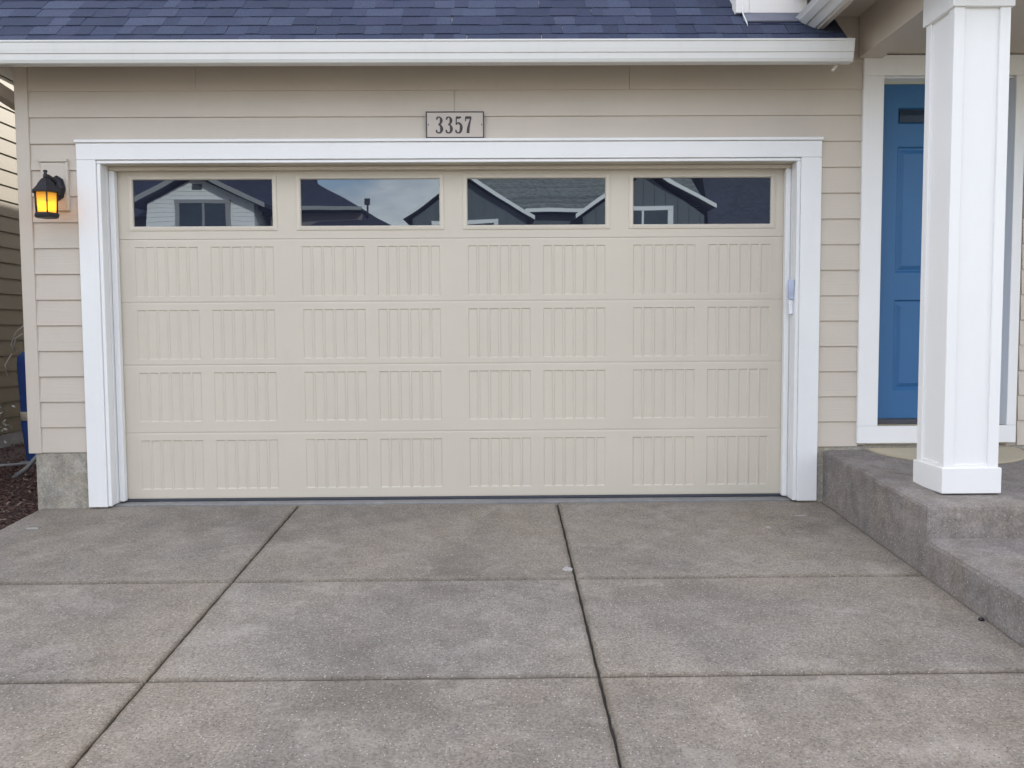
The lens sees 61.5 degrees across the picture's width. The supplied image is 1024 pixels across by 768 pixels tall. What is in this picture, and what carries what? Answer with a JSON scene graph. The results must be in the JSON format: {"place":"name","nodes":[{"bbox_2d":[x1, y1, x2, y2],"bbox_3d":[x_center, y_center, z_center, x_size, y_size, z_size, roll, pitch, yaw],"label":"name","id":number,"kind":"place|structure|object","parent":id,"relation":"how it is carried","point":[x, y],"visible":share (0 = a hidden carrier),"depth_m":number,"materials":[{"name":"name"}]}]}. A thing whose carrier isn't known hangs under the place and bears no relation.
{"place":"outdoors","nodes":[
{"label":"outdoors","id":0,"kind":"place"},
{"bbox_2d":[82,505,620,767],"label":"expansion joint","id":1,"kind":"object","parent":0,"point":[603,697],"depth_m":3.75,"materials":[{"name":"black"}]},
{"bbox_2d":[0,501,1023,767],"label":"driveway","id":2,"kind":"structure","parent":0,"point":[740,635],"depth_m":3.85,"materials":[{"name":"concrete"}]},
{"bbox_2d":[562,567,571,570],"bbox_3d":[0.310,1.034,4.807,0.062,0.005,0.079,0,4,-1],"label":"chalky mark","id":3,"kind":"object","parent":2,"relation":"on","point":[567,568],"visible":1,"depth_m":4.80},
{"bbox_2d":[877,424,916,425],"bbox_3d":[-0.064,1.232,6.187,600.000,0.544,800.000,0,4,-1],"label":"door threshold","id":4,"kind":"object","parent":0,"point":[895,424],"depth_m":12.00,"materials":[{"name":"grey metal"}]},
{"bbox_2d":[0,67,24,447],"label":"neighbour house","id":5,"kind":"structure","parent":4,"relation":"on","point":[11,311],"depth_m":9.98,"materials":[{"name":"beige paint"}]},
{"bbox_2d":[0,442,37,529],"bbox_3d":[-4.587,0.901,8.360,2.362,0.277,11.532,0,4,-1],"label":"bark mulch","id":6,"kind":"object","parent":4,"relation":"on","point":[5,502],"visible":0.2,"depth_m":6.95,"materials":[{"name":"brown wood"}]},
{"bbox_2d":[0,405,14,443],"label":"pale plant","id":7,"kind":"object","parent":6,"relation":"on","point":[3,422],"visible":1,"depth_m":8.76,"materials":[{"name":"grey plant"}]},
{"bbox_2d":[0,462,35,466],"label":"ground pipe","id":8,"kind":"object","parent":6,"relation":"on","point":[13,464],"visible":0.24,"depth_m":8.29,"materials":[{"name":"grey plastic"}]},
{"bbox_2d":[4,325,35,465],"bbox_3d":[-4.715,0.108,8.466,0.345,1.395,0.321,0,4,11],"label":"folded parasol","id":9,"kind":"object","parent":6,"relation":"on","point":[21,373],"visible":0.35,"depth_m":8.37,"materials":[{"name":"blue fabric"}]},
{"bbox_2d":[12,455,35,478],"bbox_3d":[-4.231,0.566,7.660,0.413,0.560,0.074,-2,4,-24],"label":"bent pipe","id":10,"kind":"object","parent":6,"relation":"on","point":[31,462],"visible":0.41,"depth_m":7.61,"materials":[{"name":"grey plastic"}]},
{"bbox_2d":[0,0,1023,509],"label":"garage house","id":11,"kind":"structure","parent":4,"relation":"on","point":[282,252],"depth_m":6.13,"materials":[{"name":"paint"}]},
{"bbox_2d":[32,170,65,218],"bbox_3d":[-3.147,-1.286,5.843,0.192,0.323,0.234,0,4,-1],"label":"wall lantern","id":12,"kind":"object","parent":11,"relation":"attached to","point":[48,190],"depth_m":5.77,"materials":[{"name":"black metal"}]},
{"bbox_2d":[116,169,784,501],"bbox_3d":[-0.421,-0.369,6.263,4.860,2.433,0.064,0,4,-1],"label":"garage door","id":13,"kind":"structure","parent":11,"relation":"in","point":[420,334],"depth_m":6.24,"materials":[{"name":"metal"}]},
{"bbox_2d":[426,111,483,137],"bbox_3d":[-0.395,-1.797,5.966,0.402,0.181,0.022,0,4,-1],"label":"house number sign","id":14,"kind":"object","parent":11,"relation":"attached to","point":[454,124],"visible":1,"depth_m":5.96,"materials":[{"name":"brown metal"}]},
{"bbox_2d":[788,280,793,313],"bbox_3d":[1.978,-0.619,6.119,0.046,0.243,0.062,0,4,-1],"label":"garage keypad","id":15,"kind":"object","parent":11,"relation":"attached to","point":[790,294],"visible":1,"depth_m":6.11,"materials":[{"name":"plastic"}]},
{"bbox_2d":[877,84,924,423],"bbox_3d":[3.058,-0.923,6.202,0.924,2.424,0.080,0,4,-1],"label":"front door","id":16,"kind":"structure","parent":11,"relation":"in","point":[904,104],"depth_m":6.18,"materials":[{"name":"blue paint"}]},
{"bbox_2d":[822,449,1023,646],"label":"concrete porch","id":17,"kind":"object","parent":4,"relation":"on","point":[967,550],"visible":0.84,"depth_m":4.67,"materials":[{"name":"grey concrete"}]},
{"bbox_2d":[867,447,1023,463],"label":"doormat","id":18,"kind":"object","parent":17,"relation":"on","point":[1009,454],"visible":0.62,"depth_m":5.96,"materials":[{"name":"beige fabric"}]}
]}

